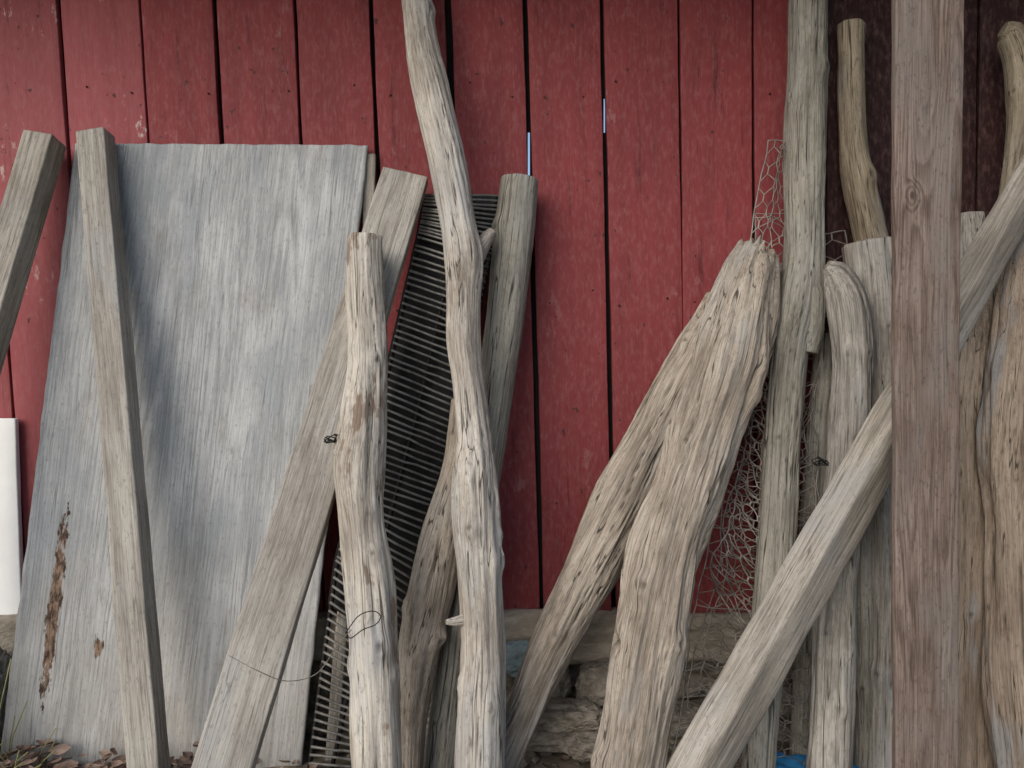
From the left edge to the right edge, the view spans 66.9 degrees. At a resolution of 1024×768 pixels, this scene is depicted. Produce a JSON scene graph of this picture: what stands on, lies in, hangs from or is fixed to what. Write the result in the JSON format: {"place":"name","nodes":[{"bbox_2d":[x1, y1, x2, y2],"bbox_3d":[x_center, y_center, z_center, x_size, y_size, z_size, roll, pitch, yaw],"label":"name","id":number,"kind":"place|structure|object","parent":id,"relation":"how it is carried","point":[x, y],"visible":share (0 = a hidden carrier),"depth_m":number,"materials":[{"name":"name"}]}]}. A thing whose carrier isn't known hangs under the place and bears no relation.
{"place":"outdoors","nodes":[
{"label":"outdoors","id":0,"kind":"place"},
{"bbox_2d":[33,730,789,767],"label":"ground","id":1,"kind":"structure","parent":0,"point":[554,758],"depth_m":2.08,"materials":[{"name":"brown soil"}]},
{"bbox_2d":[0,646,11,751],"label":"fieldstone","id":2,"kind":"object","parent":1,"relation":"on","point":[5,657],"visible":0.48,"depth_m":2.07,"materials":[{"name":"stone"}]},
{"bbox_2d":[0,659,55,767],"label":"dry grass tuft","id":3,"kind":"object","parent":1,"relation":"on","point":[39,763],"visible":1,"depth_m":1.97,"materials":[{"name":"brown plant"}]},
{"bbox_2d":[0,129,65,374],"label":"leaning square beam","id":4,"kind":"structure","parent":1,"relation":"on","point":[29,190],"depth_m":2.06,"materials":[{"name":"grey wood"}]},
{"bbox_2d":[76,127,170,767],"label":"leaning square beam","id":5,"kind":"structure","parent":1,"relation":"on","point":[140,666],"depth_m":1.96,"materials":[{"name":"grey wood"}]},
{"bbox_2d":[0,143,368,767],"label":"plywood sheet","id":6,"kind":"object","parent":1,"relation":"on","point":[235,256],"visible":0.71,"depth_m":2.12,"materials":[{"name":"grey wood"}]},
{"bbox_2d":[191,167,427,767],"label":"leaning wide plank","id":7,"kind":"object","parent":1,"relation":"on","point":[238,718],"visible":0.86,"depth_m":1.77,"materials":[{"name":"grey wood"}]},
{"bbox_2d":[323,434,337,443],"bbox_3d":[-0.420,0.127,1.800,0.037,0.024,0.025,0,0,0],"label":"wire tangle","id":8,"kind":"object","parent":7,"relation":"attached to","point":[331,440],"visible":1,"depth_m":1.79,"materials":[{"name":"metal"}]},
{"bbox_2d":[325,153,375,759],"bbox_3d":[-0.444,0.227,2.131,0.034,1.754,0.166,0,0,41],"label":"thin board","id":9,"kind":"object","parent":1,"relation":"on","point":[369,189],"visible":0.28,"depth_m":2.10,"materials":[{"name":"grey wood"}]},
{"bbox_2d":[333,232,401,767],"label":"short driftwood post","id":10,"kind":"object","parent":1,"relation":"on","point":[359,468],"visible":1,"depth_m":1.75,"materials":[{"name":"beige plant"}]},
{"bbox_2d":[228,629,351,681],"bbox_3d":[-0.472,0.582,1.671,0.267,0.125,0.063,0,0,0],"label":"loose wire","id":11,"kind":"object","parent":10,"relation":"attached to","point":[293,680],"visible":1,"depth_m":1.67,"materials":[{"name":"grey metal"}]},
{"bbox_2d":[345,611,380,638],"bbox_3d":[-0.316,0.506,1.629,0.086,0.066,0.016,0,0,21],"label":"wire loop","id":12,"kind":"object","parent":11,"relation":"attached to","point":[364,628],"visible":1,"depth_m":1.62,"materials":[{"name":"metal"}]},
{"bbox_2d":[0,740,783,767],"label":"leaf litter","id":13,"kind":"object","parent":1,"relation":"on","point":[183,761],"visible":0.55,"depth_m":1.99,"materials":[{"name":"brown plant"}]},
{"bbox_2d":[307,194,497,767],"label":"steel rod grate","id":14,"kind":"object","parent":1,"relation":"on","point":[420,395],"visible":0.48,"depth_m":2.10,"materials":[{"name":"grey metal"}]},
{"bbox_2d":[424,716,429,754],"bbox_3d":[-0.156,0.941,2.082,0.224,0.110,0.154,0,0,0],"label":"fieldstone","id":15,"kind":"object","parent":1,"relation":"on","point":[427,723],"visible":0.04,"depth_m":2.02,"materials":[{"name":"stone"}]},
{"bbox_2d":[398,398,457,767],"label":"curved driftwood branch","id":16,"kind":"object","parent":1,"relation":"on","point":[426,608],"visible":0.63,"depth_m":1.90,"materials":[{"name":"wood"}]},
{"bbox_2d":[401,0,505,767],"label":"tall driftwood pole","id":17,"kind":"object","parent":1,"relation":"on","point":[477,531],"visible":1,"depth_m":1.86,"materials":[{"name":"grey wood"}]},
{"bbox_2d":[423,173,537,767],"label":"round weathered post","id":18,"kind":"object","parent":1,"relation":"on","point":[513,224],"visible":0.59,"depth_m":2.04,"materials":[{"name":"grey wood"}]},
{"bbox_2d":[527,730,569,752],"bbox_3d":[0.088,0.926,2.103,0.307,0.108,0.156,0,0,0],"label":"fieldstone","id":19,"kind":"object","parent":1,"relation":"on","point":[541,741],"visible":0.09,"depth_m":2.03,"materials":[{"name":"stone"}]},
{"bbox_2d":[551,666,572,697],"bbox_3d":[0.103,0.826,2.140,0.133,0.111,0.108,0,0,0],"label":"fieldstone","id":20,"kind":"object","parent":19,"relation":"on","point":[563,687],"visible":0.29,"depth_m":2.10,"materials":[{"name":"stone"}]},
{"bbox_2d":[0,607,750,664],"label":"concrete ledge","id":21,"kind":"object","parent":20,"relation":"on","point":[595,644],"visible":0.11,"depth_m":2.14,"materials":[{"name":"grey concrete"}]},
{"bbox_2d":[0,418,22,614],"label":"white painted board","id":22,"kind":"object","parent":21,"relation":"on","point":[11,552],"visible":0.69,"depth_m":2.17,"materials":[{"name":"paint"}]},
{"bbox_2d":[0,344,25,563],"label":"board","id":23,"kind":"object","parent":21,"relation":"on","point":[7,408],"visible":0.11,"depth_m":2.20,"materials":[{"name":"red paint"}]},
{"bbox_2d":[85,80,770,503],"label":"nails","id":24,"kind":"object","parent":23,"relation":"attached to","point":[469,82],"visible":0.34,"depth_m":2.20,"materials":[{"name":"metal"}]},
{"bbox_2d":[0,0,71,551],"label":"board","id":25,"kind":"object","parent":21,"relation":"on","point":[32,87],"visible":0.31,"depth_m":2.20,"materials":[{"name":"red paint"}]},
{"bbox_2d":[61,0,149,165],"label":"board","id":26,"kind":"object","parent":21,"relation":"on","point":[103,41],"visible":0.24,"depth_m":2.20,"materials":[{"name":"red paint"}]},
{"bbox_2d":[141,0,221,143],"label":"board","id":27,"kind":"object","parent":21,"relation":"on","point":[180,57],"visible":0.17,"depth_m":2.20,"materials":[{"name":"red paint"}]},
{"bbox_2d":[217,0,323,611],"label":"board","id":28,"kind":"object","parent":21,"relation":"on","point":[258,60],"visible":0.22,"depth_m":2.20,"materials":[{"name":"red paint"}]},
{"bbox_2d":[296,0,376,610],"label":"board","id":29,"kind":"object","parent":21,"relation":"on","point":[335,57],"visible":0.2,"depth_m":2.20,"materials":[{"name":"red paint"}]},
{"bbox_2d":[59,0,754,608],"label":"interior backing","id":30,"kind":"object","parent":21,"relation":"on","point":[533,304],"visible":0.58,"depth_m":2.23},
{"bbox_2d":[373,0,446,353],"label":"board","id":31,"kind":"object","parent":21,"relation":"on","point":[401,145],"visible":0.21,"depth_m":2.20,"materials":[{"name":"red paint"}]},
{"bbox_2d":[451,0,539,609],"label":"board","id":32,"kind":"object","parent":21,"relation":"on","point":[488,56],"visible":0.41,"depth_m":2.20,"materials":[{"name":"red paint"}]},
{"bbox_2d":[527,0,611,610],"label":"board","id":33,"kind":"object","parent":21,"relation":"on","point":[566,125],"visible":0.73,"depth_m":2.20,"materials":[{"name":"red paint"}]},
{"bbox_2d":[603,0,682,608],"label":"board","id":34,"kind":"object","parent":21,"relation":"on","point":[640,39],"visible":0.67,"depth_m":2.20,"materials":[{"name":"red paint"}]},
{"bbox_2d":[678,0,754,612],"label":"board","id":35,"kind":"object","parent":21,"relation":"on","point":[715,65],"visible":0.47,"depth_m":2.20,"materials":[{"name":"red paint"}]},
{"bbox_2d":[752,0,812,558],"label":"board","id":36,"kind":"object","parent":21,"relation":"on","point":[769,43],"visible":0.23,"depth_m":2.20,"materials":[{"name":"red paint"}]},
{"bbox_2d":[824,0,891,332],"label":"board","id":37,"kind":"object","parent":21,"relation":"on","point":[875,15],"visible":0.08,"depth_m":2.20,"materials":[{"name":"red paint"}]},
{"bbox_2d":[961,0,977,212],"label":"board","id":38,"kind":"object","parent":21,"relation":"on","point":[969,119],"visible":0.07,"depth_m":2.20,"materials":[{"name":"red paint"}]},
{"bbox_2d":[975,0,1023,217],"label":"board","id":39,"kind":"object","parent":21,"relation":"on","point":[994,17],"visible":0.22,"depth_m":2.20,"materials":[{"name":"red paint"}]},
{"bbox_2d":[506,640,528,677],"bbox_3d":[0.023,0.748,2.111,0.115,0.102,0.062,0,0,0],"label":"fieldstone","id":40,"kind":"object","parent":20,"relation":"on","point":[515,652],"visible":0.42,"depth_m":2.09,"materials":[{"name":"stone"}]},
{"bbox_2d":[536,697,602,732],"bbox_3d":[0.134,0.877,2.051,0.236,0.073,0.111,0,0,0],"label":"fieldstone","id":41,"kind":"object","parent":19,"relation":"on","point":[564,714],"visible":0.62,"depth_m":2.01,"materials":[{"name":"stone"}]},
{"bbox_2d":[575,658,609,707],"bbox_3d":[0.248,0.819,2.130,0.152,0.133,0.107,0,0,0],"label":"fieldstone","id":42,"kind":"object","parent":19,"relation":"on","point":[590,684],"visible":0.52,"depth_m":2.09,"materials":[{"name":"stone"}]},
{"bbox_2d":[306,660,791,741],"bbox_3d":[0.000,0.895,2.216,6.400,0.330,0.092,0,0,0],"label":"stone foundation","id":43,"kind":"object","parent":1,"relation":"on","point":[575,672],"visible":0.02,"depth_m":2.20,"materials":[{"name":"grey stone"}]},
{"bbox_2d":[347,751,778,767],"bbox_3d":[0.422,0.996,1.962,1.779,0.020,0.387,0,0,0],"label":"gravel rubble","id":44,"kind":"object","parent":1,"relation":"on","point":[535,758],"visible":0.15,"depth_m":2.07,"materials":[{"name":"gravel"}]},
{"bbox_2d":[558,730,597,761],"bbox_3d":[0.230,0.940,2.043,0.227,0.092,0.159,0,0,0],"label":"fieldstone","id":45,"kind":"object","parent":1,"relation":"on","point":[576,746],"visible":0.32,"depth_m":1.99,"materials":[{"name":"stone"}]},
{"bbox_2d":[505,292,709,767],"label":"leaning driftwood log","id":46,"kind":"object","parent":1,"relation":"on","point":[588,578],"visible":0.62,"depth_m":1.94,"materials":[{"name":"beige wood"}]},
{"bbox_2d":[591,235,779,767],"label":"split driftwood trunk","id":47,"kind":"object","parent":1,"relation":"on","point":[716,404],"visible":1,"depth_m":1.82,"materials":[{"name":"grey wood"}]},
{"bbox_2d":[668,699,702,752],"bbox_3d":[0.465,0.929,2.099,0.235,0.126,0.131,0,0,0],"label":"fieldstone","id":48,"kind":"object","parent":1,"relation":"on","point":[687,715],"visible":0.16,"depth_m":2.06,"materials":[{"name":"stone"}]},
{"bbox_2d":[669,139,847,765],"bbox_3d":[0.671,0.192,2.061,0.545,1.708,0.190,0,0,-12],"label":"chicken wire roll","id":49,"kind":"object","parent":1,"relation":"on","point":[742,504],"visible":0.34,"depth_m":2.02,"materials":[{"name":"metal"}]},
{"bbox_2d":[741,0,829,767],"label":"tall forked pole","id":50,"kind":"object","parent":1,"relation":"on","point":[800,332],"visible":0.84,"depth_m":1.99,"materials":[{"name":"grey wood"}]},
{"bbox_2d":[789,333,831,754],"bbox_3d":[0.813,0.446,2.089,0.168,1.174,0.076,0,0,-33],"label":"backmost pole","id":51,"kind":"object","parent":1,"relation":"on","point":[822,359],"visible":0.31,"depth_m":2.07,"materials":[{"name":"grey wood"}]},
{"bbox_2d":[776,752,858,767],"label":"blue tarp scrap","id":52,"kind":"object","parent":1,"relation":"on","point":[787,762],"visible":0.37,"depth_m":2.00,"materials":[{"name":"plastic"}]},
{"bbox_2d":[806,261,873,767],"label":"hooked driftwood pole","id":53,"kind":"object","parent":1,"relation":"on","point":[834,656],"visible":0.76,"depth_m":1.91,"materials":[{"name":"beige wood"}]},
{"bbox_2d":[812,456,828,465],"bbox_3d":[0.759,0.191,1.910,0.045,0.026,0.025,0,0,0],"label":"wire tangle","id":54,"kind":"object","parent":53,"relation":"attached to","point":[822,460],"visible":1,"depth_m":1.91,"materials":[{"name":"metal"}]},
{"bbox_2d":[666,155,1023,767],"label":"diagonal square beam","id":55,"kind":"structure","parent":1,"relation":"on","point":[732,710],"depth_m":1.75,"materials":[{"name":"grey wood"}]},
{"bbox_2d":[836,18,888,241],"bbox_3d":[1.003,0.015,2.126,0.207,2.037,0.113,0,0,35],"label":"slender curved pole","id":56,"kind":"object","parent":1,"relation":"on","point":[862,199],"visible":0.34,"depth_m":2.12,"materials":[{"name":"beige wood"}]},
{"bbox_2d":[853,520,872,767],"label":"thin dark pole","id":57,"kind":"object","parent":1,"relation":"on","point":[863,747],"visible":0.29,"depth_m":1.99,"materials":[{"name":"grey wood"}]},
{"bbox_2d":[842,236,892,767],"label":"thick cut log","id":58,"kind":"object","parent":1,"relation":"on","point":[868,261],"visible":0.28,"depth_m":1.99,"materials":[{"name":"beige wood"}]},
{"bbox_2d":[891,0,963,767],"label":"brown support post","id":59,"kind":"object","parent":1,"relation":"on","point":[927,71],"visible":1,"depth_m":1.68,"materials":[{"name":"brown wood"}]},
{"bbox_2d":[960,211,985,259],"bbox_3d":[1.212,0.286,2.040,0.104,1.496,0.206,0,0,35],"label":"round top slab","id":60,"kind":"object","parent":1,"relation":"on","point":[972,222],"depth_m":2.07,"materials":[{"name":"grey wood"}]},
{"bbox_2d":[958,285,996,767],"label":"broad brown slab","id":61,"kind":"object","parent":1,"relation":"on","point":[974,749],"depth_m":1.96,"materials":[{"name":"brown wood"}]},
{"bbox_2d":[975,235,1023,767],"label":"broad driftwood slab","id":62,"kind":"object","parent":1,"relation":"on","point":[999,432],"depth_m":1.91,"materials":[{"name":"brown wood"}]},
{"bbox_2d":[996,21,1023,291],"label":"hooked branch pole","id":63,"kind":"object","parent":1,"relation":"on","point":[1010,43],"visible":0.16,"depth_m":2.07,"materials":[{"name":"beige wood"}]},
{"bbox_2d":[528,99,604,174],"label":"sky","id":64,"kind":"structure","parent":0,"point":[604,99],"materials":[{"name":"blue"}]}
]}

